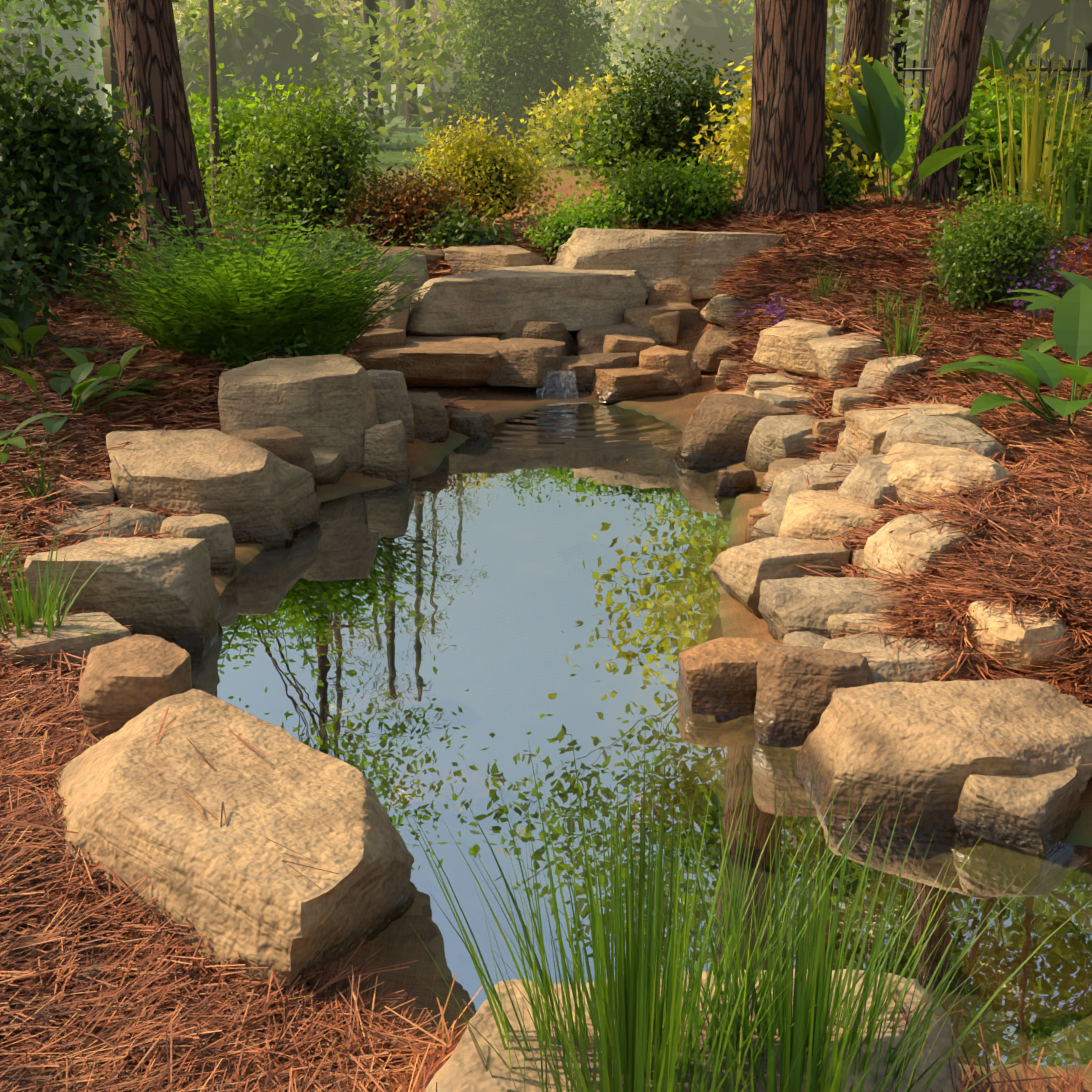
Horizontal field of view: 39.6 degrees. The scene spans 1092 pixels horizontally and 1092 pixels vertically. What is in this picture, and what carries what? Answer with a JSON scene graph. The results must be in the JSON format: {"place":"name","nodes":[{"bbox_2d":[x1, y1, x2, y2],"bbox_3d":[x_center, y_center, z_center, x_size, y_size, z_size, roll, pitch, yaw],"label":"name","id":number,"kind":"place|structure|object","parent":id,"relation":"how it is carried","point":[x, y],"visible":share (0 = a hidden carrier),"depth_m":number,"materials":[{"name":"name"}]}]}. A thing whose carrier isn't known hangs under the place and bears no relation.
{"place":"outdoors","nodes":[
{"label":"outdoors","id":0,"kind":"place"},
{"bbox_2d":[98,0,845,83],"label":"sky","id":1,"kind":"structure","parent":0,"point":[104,21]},
{"bbox_2d":[12,84,1091,1091],"bbox_3d":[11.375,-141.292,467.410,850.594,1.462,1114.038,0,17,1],"label":"terrain","id":2,"kind":"structure","parent":0,"point":[399,942],"depth_m":6.97,"materials":[{"name":"brown soil"}]},
{"bbox_2d":[0,205,63,364],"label":"shrub","id":3,"kind":"object","parent":2,"relation":"on","point":[8,285],"depth_m":7.84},
{"bbox_2d":[1,0,106,121],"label":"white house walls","id":4,"kind":"structure","parent":2,"relation":"on","point":[77,70],"depth_m":35.47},
{"bbox_2d":[0,0,116,83],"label":"tree","id":5,"kind":"object","parent":2,"relation":"on","point":[84,28],"depth_m":22.82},
{"bbox_2d":[0,362,155,435],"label":"plant","id":6,"kind":"object","parent":2,"relation":"on","point":[86,390],"visible":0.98,"depth_m":7.05,"materials":[{"name":"green plant"}]},
{"bbox_2d":[0,0,162,299],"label":"shrub","id":7,"kind":"object","parent":2,"relation":"on","point":[30,126],"depth_m":9.04,"materials":[{"name":"plant"}]},
{"bbox_2d":[28,506,166,545],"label":"rock","id":8,"kind":"object","parent":2,"relation":"on","point":[126,522],"visible":0.35,"depth_m":5.79,"materials":[{"name":"stone"}]},
{"bbox_2d":[0,0,196,113],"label":"tree","id":9,"kind":"object","parent":2,"relation":"on","point":[80,6],"depth_m":16.92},
{"bbox_2d":[24,537,220,647],"bbox_3d":[-1.424,0.169,5.171,0.592,0.374,0.375,-1,17,-3],"label":"rock","id":10,"kind":"object","parent":2,"relation":"on","point":[166,589],"visible":0.73,"depth_m":5.02,"materials":[{"name":"stone"}]},
{"bbox_2d":[107,0,217,273],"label":"pine","id":11,"kind":"object","parent":2,"relation":"on","point":[146,50],"visible":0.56,"depth_m":9.69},
{"bbox_2d":[19,210,335,357],"bbox_3d":[-1.871,-1.338,7.992,1.570,0.841,1.558,0,17,1],"label":"fern shrub","id":12,"kind":"object","parent":2,"relation":"on","point":[183,338],"depth_m":7.85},
{"bbox_2d":[208,0,222,230],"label":"small tree","id":13,"kind":"object","parent":2,"relation":"on","point":[213,107],"visible":0.54,"depth_m":11.78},
{"bbox_2d":[66,187,436,379],"bbox_3d":[-1.535,-1.287,7.865,1.892,1.081,1.853,0,17,1],"label":"fern shrub","id":14,"kind":"object","parent":2,"relation":"on","point":[237,335],"depth_m":7.72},
{"bbox_2d":[102,0,404,147],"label":"foliage","id":15,"kind":"object","parent":2,"relation":"on","point":[254,43],"depth_m":28.05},
{"bbox_2d":[128,63,379,219],"bbox_3d":[-2.650,-3.577,13.963,2.195,1.647,2.075,0,17,1],"label":"shrub","id":16,"kind":"object","parent":2,"relation":"on","point":[200,134],"depth_m":13.65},
{"bbox_2d":[176,0,406,105],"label":"foliage","id":17,"kind":"object","parent":2,"relation":"on","point":[360,11],"depth_m":39.69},
{"bbox_2d":[218,354,378,472],"bbox_3d":[-1.173,-0.560,7.263,0.779,0.635,0.529,-3,17,-11],"label":"rock","id":18,"kind":"object","parent":2,"relation":"on","point":[326,401],"visible":0.54,"depth_m":7.09,"materials":[{"name":"stone"}]},
{"bbox_2d":[192,59,407,243],"bbox_3d":[-1.901,-2.826,11.285,1.780,1.526,1.572,0,17,1],"label":"shrub","id":19,"kind":"object","parent":2,"relation":"on","point":[315,126],"depth_m":11.05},
{"bbox_2d":[310,447,344,484],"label":"rock","id":20,"kind":"object","parent":2,"relation":"on","point":[329,465],"visible":0.4,"depth_m":7.00,"materials":[{"name":"stone"}]},
{"bbox_2d":[350,281,410,331],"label":"rock","id":21,"kind":"object","parent":2,"relation":"on","point":[399,320],"visible":0.31,"depth_m":9.34,"materials":[{"name":"stone"}]},
{"bbox_2d":[363,420,409,482],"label":"rock","id":22,"kind":"object","parent":2,"relation":"on","point":[385,453],"visible":0.75,"depth_m":7.14,"materials":[{"name":"stone"}]},
{"bbox_2d":[367,370,414,443],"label":"rock","id":23,"kind":"object","parent":2,"relation":"on","point":[392,399],"visible":0.35,"depth_m":7.59,"materials":[{"name":"stone"}]},
{"bbox_2d":[321,145,493,246],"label":"shrub","id":24,"kind":"object","parent":2,"relation":"on","point":[412,197],"depth_m":10.92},
{"bbox_2d":[356,335,500,386],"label":"rock","id":25,"kind":"object","parent":2,"relation":"on","point":[442,361],"visible":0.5,"depth_m":8.96,"materials":[{"name":"stone"}]},
{"bbox_2d":[408,199,534,265],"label":"shrub","id":26,"kind":"object","parent":2,"relation":"on","point":[455,226],"depth_m":10.67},
{"bbox_2d":[389,97,568,225],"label":"shrub","id":27,"kind":"object","parent":2,"relation":"on","point":[461,145],"depth_m":12.31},
{"bbox_2d":[442,244,551,273],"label":"ledge rock","id":28,"kind":"object","parent":2,"relation":"on","point":[463,259],"visible":0.58,"depth_m":10.32,"materials":[{"name":"stone"}]},
{"bbox_2d":[323,0,681,153],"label":"foliage","id":29,"kind":"object","parent":2,"relation":"on","point":[418,50],"depth_m":26.26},
{"bbox_2d":[484,338,564,387],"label":"rock","id":30,"kind":"object","parent":2,"relation":"on","point":[527,362],"visible":0.81,"depth_m":9.00,"materials":[{"name":"stone"}]},
{"bbox_2d":[418,0,634,153],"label":"foliage","id":31,"kind":"object","parent":2,"relation":"on","point":[586,36],"depth_m":24.80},
{"bbox_2d":[406,265,647,335],"bbox_3d":[-0.164,-1.623,9.963,1.610,0.384,0.837,-3,17,-10],"label":"rock","id":32,"kind":"object","parent":2,"relation":"on","point":[498,301],"visible":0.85,"depth_m":9.62,"materials":[{"name":"stone"}]},
{"bbox_2d":[498,320,574,355],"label":"rock","id":33,"kind":"object","parent":2,"relation":"on","point":[546,329],"visible":0.56,"depth_m":9.54,"materials":[{"name":"stone"}]},
{"bbox_2d":[0,192,1091,1091],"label":"pine straw needles","id":34,"kind":"object","parent":2,"relation":"on","point":[158,1014],"visible":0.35,"depth_m":4.62,"materials":[{"name":"plant"}]},
{"bbox_2d":[0,523,116,667],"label":"grass","id":35,"kind":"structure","parent":34,"relation":"on","point":[24,610],"depth_m":4.71,"materials":[{"name":"green plant"}]},
{"bbox_2d":[0,300,117,357],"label":"plant","id":36,"kind":"object","parent":34,"relation":"on","point":[32,335],"visible":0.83,"depth_m":7.48,"materials":[{"name":"green plant"}]},
{"bbox_2d":[0,612,131,671],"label":"rock","id":37,"kind":"object","parent":34,"relation":"on","point":[75,637],"visible":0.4,"depth_m":4.63,"materials":[{"name":"stone"}]},
{"bbox_2d":[57,480,115,505],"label":"rock","id":38,"kind":"object","parent":34,"relation":"on","point":[108,489],"visible":0.33,"depth_m":6.12,"materials":[{"name":"stone"}]},
{"bbox_2d":[44,339,182,390],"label":"plant","id":39,"kind":"object","parent":34,"relation":"on","point":[77,358],"visible":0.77,"depth_m":7.36,"materials":[{"name":"green plant"}]},
{"bbox_2d":[78,634,191,741],"bbox_3d":[-1.131,0.430,4.174,0.349,0.296,0.336,0,17,1],"label":"rock","id":40,"kind":"object","parent":34,"relation":"on","point":[124,680],"visible":0.62,"depth_m":4.02,"materials":[{"name":"stone"}]},
{"bbox_2d":[52,689,414,998],"bbox_3d":[-0.758,0.695,3.472,0.682,0.397,1.220,-13,24,-37],"label":"rock","id":41,"kind":"object","parent":34,"relation":"on","point":[237,886],"visible":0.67,"depth_m":3.23,"materials":[{"name":"stone"}]},
{"bbox_2d":[167,199,460,356],"bbox_3d":[-1.240,-1.381,8.076,1.629,0.874,1.558,0,17,1],"label":"fern shrub","id":42,"kind":"object","parent":34,"relation":"on","point":[312,346],"depth_m":8.00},
{"bbox_2d":[846,284,939,356],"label":"grass","id":43,"kind":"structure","parent":34,"relation":"on","point":[906,340],"depth_m":7.54,"materials":[{"name":"green plant"}]},
{"bbox_2d":[952,35,1091,230],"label":"grass","id":44,"kind":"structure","parent":34,"relation":"on","point":[1031,151],"depth_m":9.32,"materials":[{"name":"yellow plant"}]},
{"bbox_2d":[966,599,1082,669],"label":"rock","id":45,"kind":"object","parent":34,"relation":"on","point":[1022,641],"visible":0.69,"depth_m":4.34,"materials":[{"name":"stone"}]},
{"bbox_2d":[1018,107,1091,239],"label":"grass","id":46,"kind":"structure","parent":34,"relation":"on","point":[1071,213],"depth_m":9.11,"materials":[{"name":"green plant"}]},
{"bbox_2d":[521,165,637,262],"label":"shrub","id":47,"kind":"object","parent":2,"relation":"on","point":[586,214],"depth_m":10.47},
{"bbox_2d":[514,67,666,170],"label":"shrub","id":48,"kind":"object","parent":2,"relation":"on","point":[569,109],"depth_m":19.61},
{"bbox_2d":[572,322,660,355],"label":"rock","id":49,"kind":"object","parent":2,"relation":"on","point":[589,339],"visible":0.46,"depth_m":9.61,"materials":[{"name":"stone"}]},
{"bbox_2d":[588,366,682,403],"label":"ledge rock","id":50,"kind":"object","parent":2,"relation":"on","point":[612,386],"visible":0.67,"depth_m":8.95,"materials":[{"name":"stone"}]},
{"bbox_2d":[583,151,698,229],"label":"shrub","id":51,"kind":"object","parent":2,"relation":"on","point":[638,183],"depth_m":10.99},
{"bbox_2d":[550,79,743,184],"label":"shrub","id":52,"kind":"object","parent":2,"relation":"on","point":[598,161],"depth_m":15.72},
{"bbox_2d":[576,21,748,178],"bbox_3d":[1.304,-4.531,15.908,1.979,1.868,1.730,0,17,1],"label":"shrub","id":53,"kind":"object","parent":2,"relation":"on","point":[638,92],"depth_m":15.62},
{"bbox_2d":[623,303,702,332],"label":"ledge rock","id":54,"kind":"object","parent":2,"relation":"on","point":[641,316],"visible":0.6,"depth_m":9.79,"materials":[{"name":"stone"}]},
{"bbox_2d":[638,345,694,393],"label":"rock","id":55,"kind":"object","parent":2,"relation":"on","point":[674,364],"visible":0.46,"depth_m":9.06,"materials":[{"name":"stone"}]},
{"bbox_2d":[595,0,737,104],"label":"tree","id":56,"kind":"object","parent":2,"relation":"on","point":[624,27],"depth_m":50.08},
{"bbox_2d":[553,228,787,299],"bbox_3d":[0.790,-1.898,10.169,1.636,0.449,0.467,2,17,6],"label":"rock","id":57,"kind":"object","parent":2,"relation":"on","point":[694,260],"visible":0.58,"depth_m":9.97,"materials":[{"name":"stone"}]},
{"bbox_2d":[387,716,957,1091],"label":"grass","id":58,"kind":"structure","parent":2,"relation":"on","point":[619,1044],"depth_m":2.43,"materials":[{"name":"green plant"}]},
{"bbox_2d":[424,969,964,1091],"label":"rock","id":59,"kind":"object","parent":2,"relation":"on","point":[454,1073],"visible":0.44,"depth_m":2.55,"materials":[{"name":"stone"}]},
{"bbox_2d":[646,147,745,227],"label":"shrub","id":60,"kind":"object","parent":2,"relation":"on","point":[713,184],"depth_m":11.03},
{"bbox_2d":[597,0,846,111],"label":"tree","id":61,"kind":"object","parent":2,"relation":"on","point":[700,24],"depth_m":35.42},
{"bbox_2d":[692,328,755,371],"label":"rock","id":62,"kind":"object","parent":2,"relation":"on","point":[711,346],"visible":0.5,"depth_m":9.27,"materials":[{"name":"stone"}]},
{"bbox_2d":[677,637,782,710],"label":"rock","id":63,"kind":"object","parent":2,"relation":"on","point":[720,673],"visible":0.48,"depth_m":4.57,"materials":[{"name":"stone"}]},
{"bbox_2d":[673,393,802,467],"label":"rock","id":64,"kind":"object","parent":2,"relation":"on","point":[718,430],"visible":0.48,"depth_m":7.45,"materials":[{"name":"stone"}]},
{"bbox_2d":[751,496,787,540],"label":"rock","id":65,"kind":"object","parent":2,"relation":"on","point":[768,526],"visible":0.23,"depth_m":6.00,"materials":[{"name":"stone"}]},
{"bbox_2d":[709,537,850,618],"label":"rock","id":66,"kind":"object","parent":2,"relation":"on","point":[740,573],"visible":0.67,"depth_m":5.27,"materials":[{"name":"stone"}]},
{"bbox_2d":[739,0,828,221],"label":"pine","id":67,"kind":"object","parent":2,"relation":"on","point":[787,158],"visible":0.75,"depth_m":10.68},
{"bbox_2d":[753,319,846,376],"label":"rock","id":68,"kind":"object","parent":2,"relation":"on","point":[784,348],"visible":0.67,"depth_m":8.06,"materials":[{"name":"stone"}]},
{"bbox_2d":[678,48,922,194],"bbox_3d":[2.413,-3.778,13.716,2.407,1.649,2.092,0,17,1],"label":"shrub","id":69,"kind":"object","parent":2,"relation":"on","point":[739,144],"depth_m":13.53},
{"bbox_2d":[527,755,1091,1091],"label":"grass","id":70,"kind":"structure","parent":2,"relation":"on","point":[817,987],"depth_m":2.46,"materials":[{"name":"green plant"}]},
{"bbox_2d":[767,463,856,498],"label":"rock","id":71,"kind":"object","parent":2,"relation":"on","point":[788,482],"visible":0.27,"depth_m":6.25,"materials":[{"name":"stone"}]},
{"bbox_2d":[754,644,873,747],"bbox_3d":[0.786,0.461,4.385,0.366,0.347,0.251,5,18,15],"label":"rock","id":72,"kind":"object","parent":2,"relation":"on","point":[797,686],"visible":0.69,"depth_m":4.31,"materials":[{"name":"stone"}]},
{"bbox_2d":[816,150,874,211],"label":"shrub","id":73,"kind":"object","parent":2,"relation":"on","point":[846,176],"depth_m":10.90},
{"bbox_2d":[807,332,885,383],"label":"rock","id":74,"kind":"object","parent":2,"relation":"on","point":[826,353],"visible":0.67,"depth_m":7.66,"materials":[{"name":"stone"}]},
{"bbox_2d":[837,0,885,186],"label":"pine","id":75,"kind":"object","parent":2,"relation":"on","point":[863,30],"visible":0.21,"depth_m":14.04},
{"bbox_2d":[827,613,933,638],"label":"rock","id":76,"kind":"object","parent":2,"relation":"on","point":[836,623],"visible":0.06,"depth_m":4.72,"materials":[{"name":"stone"}]},
{"bbox_2d":[857,355,924,399],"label":"rock","id":77,"kind":"object","parent":2,"relation":"on","point":[896,365],"visible":0.58,"depth_m":7.31,"materials":[{"name":"stone"}]},
{"bbox_2d":[870,151,920,207],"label":"plant stems","id":78,"kind":"object","parent":2,"relation":"on","point":[890,179],"visible":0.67,"depth_m":10.89,"materials":[{"name":"green plant"}]},
{"bbox_2d":[832,54,1014,179],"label":"canna plant","id":79,"kind":"object","parent":78,"relation":"on","point":[879,125],"visible":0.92,"depth_m":10.89,"materials":[{"name":"green plant"}]},
{"bbox_2d":[844,404,981,462],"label":"rock","id":80,"kind":"object","parent":2,"relation":"on","point":[866,431],"visible":0.31,"depth_m":6.36,"materials":[{"name":"stone"}]},
{"bbox_2d":[860,511,995,582],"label":"rock","id":81,"kind":"object","parent":2,"relation":"on","point":[918,544],"visible":0.46,"depth_m":5.04,"materials":[{"name":"stone"}]},
{"bbox_2d":[796,678,1091,826],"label":"rock","id":82,"kind":"object","parent":2,"relation":"on","point":[930,746],"visible":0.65,"depth_m":3.91,"materials":[{"name":"stone"}]},
{"bbox_2d":[879,408,1011,461],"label":"rock","id":83,"kind":"object","parent":2,"relation":"on","point":[934,430],"visible":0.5,"depth_m":6.07,"materials":[{"name":"stone"}]},
{"bbox_2d":[901,0,989,203],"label":"pine","id":84,"kind":"object","parent":2,"relation":"on","point":[957,55],"visible":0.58,"depth_m":10.91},
{"bbox_2d":[882,442,1017,509],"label":"rock","id":85,"kind":"object","parent":2,"relation":"on","point":[916,467],"visible":0.56,"depth_m":5.60,"materials":[{"name":"stone"}]},
{"bbox_2d":[837,453,989,513],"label":"rock","id":86,"kind":"object","parent":85,"relation":"on","point":[866,481],"visible":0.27,"depth_m":5.75,"materials":[{"name":"stone"}]},
{"bbox_2d":[826,0,1090,126],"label":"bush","id":87,"kind":"object","parent":2,"relation":"on","point":[1004,27],"depth_m":25.90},
{"bbox_2d":[870,53,1087,197],"bbox_3d":[3.840,-3.424,12.898,2.221,1.472,1.636,-7,19,-23],"label":"shrub","id":88,"kind":"object","parent":2,"relation":"on","point":[976,125],"depth_m":12.59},
{"bbox_2d":[891,43,1091,138],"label":"iron fence","id":89,"kind":"object","parent":2,"relation":"on","point":[895,48],"visible":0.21,"depth_m":18.93,"materials":[{"name":"black"}]},
{"bbox_2d":[902,173,1086,316],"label":"shrub","id":90,"kind":"object","parent":2,"relation":"on","point":[1022,230],"depth_m":7.98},
{"bbox_2d":[906,54,1091,172],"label":"shrub","id":91,"kind":"object","parent":2,"relation":"on","point":[1017,75],"depth_m":15.33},
{"bbox_2d":[953,766,1080,855],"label":"rock","id":92,"kind":"object","parent":2,"relation":"on","point":[1040,814],"visible":0.71,"depth_m":3.74,"materials":[{"name":"stone"}]},
{"bbox_2d":[978,0,1091,105],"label":"foliage","id":93,"kind":"object","parent":2,"relation":"on","point":[1078,14],"depth_m":24.75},
{"bbox_2d":[1002,359,1091,426],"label":"plant stems","id":94,"kind":"object","parent":2,"relation":"on","point":[1035,410],"visible":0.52,"depth_m":6.34,"materials":[{"name":"green plant"}]},
{"bbox_2d":[935,283,1091,416],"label":"hosta plant","id":95,"kind":"object","parent":94,"relation":"attached to","point":[1072,325],"visible":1,"depth_m":6.41,"materials":[{"name":"green plant"}]},
{"bbox_2d":[1033,113,1091,237],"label":"shrub","id":96,"kind":"object","parent":2,"relation":"on","point":[1085,160],"depth_m":9.19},
{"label":"canna stalks","id":97,"kind":"object","parent":2,"relation":"on","visible":0},
{"bbox_2d":[973,11,1078,100],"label":"canna plant","id":98,"kind":"object","parent":97,"relation":"on","point":[1022,43],"visible":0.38,"depth_m":16.55,"materials":[{"name":"green plant"}]},
{"bbox_2d":[181,403,1091,1066],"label":"pond water","id":99,"kind":"structure","parent":0,"point":[471,621],"depth_m":4.53,"materials":[{"name":"liquid"}]},
{"bbox_2d":[160,514,236,577],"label":"rock","id":100,"kind":"object","parent":99,"relation":"in","point":[215,531],"visible":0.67,"depth_m":5.75,"materials":[{"name":"stone"}]},
{"bbox_2d":[106,429,320,545],"bbox_3d":[-1.465,-0.229,6.367,0.917,0.419,0.618,4,17,12],"label":"rock","id":101,"kind":"object","parent":99,"relation":"in","point":[250,492],"visible":0.81,"depth_m":6.18,"materials":[{"name":"stone"}]},
{"bbox_2d":[228,426,316,491],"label":"rock","id":102,"kind":"object","parent":99,"relation":"in","point":[287,444],"visible":0.46,"depth_m":6.78,"materials":[{"name":"stone"}]},
{"bbox_2d":[408,392,448,442],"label":"rock","id":103,"kind":"object","parent":99,"relation":"in","point":[430,420],"visible":0.52,"depth_m":7.78,"materials":[{"name":"stone"}]},
{"bbox_2d":[449,412,494,437],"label":"rock","id":104,"kind":"object","parent":99,"relation":"in","point":[475,424],"visible":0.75,"depth_m":8.08,"materials":[{"name":"stone"}]},
{"bbox_2d":[579,352,639,392],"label":"rock","id":105,"kind":"object","parent":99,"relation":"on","point":[613,360],"visible":0.33,"depth_m":9.13,"materials":[{"name":"stone"}]},
{"bbox_2d":[714,468,756,495],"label":"rock","id":106,"kind":"object","parent":99,"relation":"in","point":[734,481],"visible":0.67,"depth_m":6.91,"materials":[{"name":"stone"}]},
{"bbox_2d":[743,414,819,471],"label":"rock","id":107,"kind":"object","parent":99,"relation":"in","point":[770,437],"visible":0.42,"depth_m":7.20,"materials":[{"name":"stone"}]},
{"bbox_2d":[778,490,893,544],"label":"rock","id":108,"kind":"object","parent":99,"relation":"in","point":[819,515],"visible":0.35,"depth_m":5.70,"materials":[{"name":"stone"}]},
{"bbox_2d":[758,576,915,639],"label":"rock","id":109,"kind":"object","parent":99,"relation":"in","point":[812,604],"visible":0.38,"depth_m":4.83,"materials":[{"name":"stone"}]},
{"bbox_2d":[823,634,987,682],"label":"rock","id":110,"kind":"object","parent":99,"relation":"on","point":[883,667],"visible":0.29,"depth_m":4.42,"materials":[{"name":"stone"}]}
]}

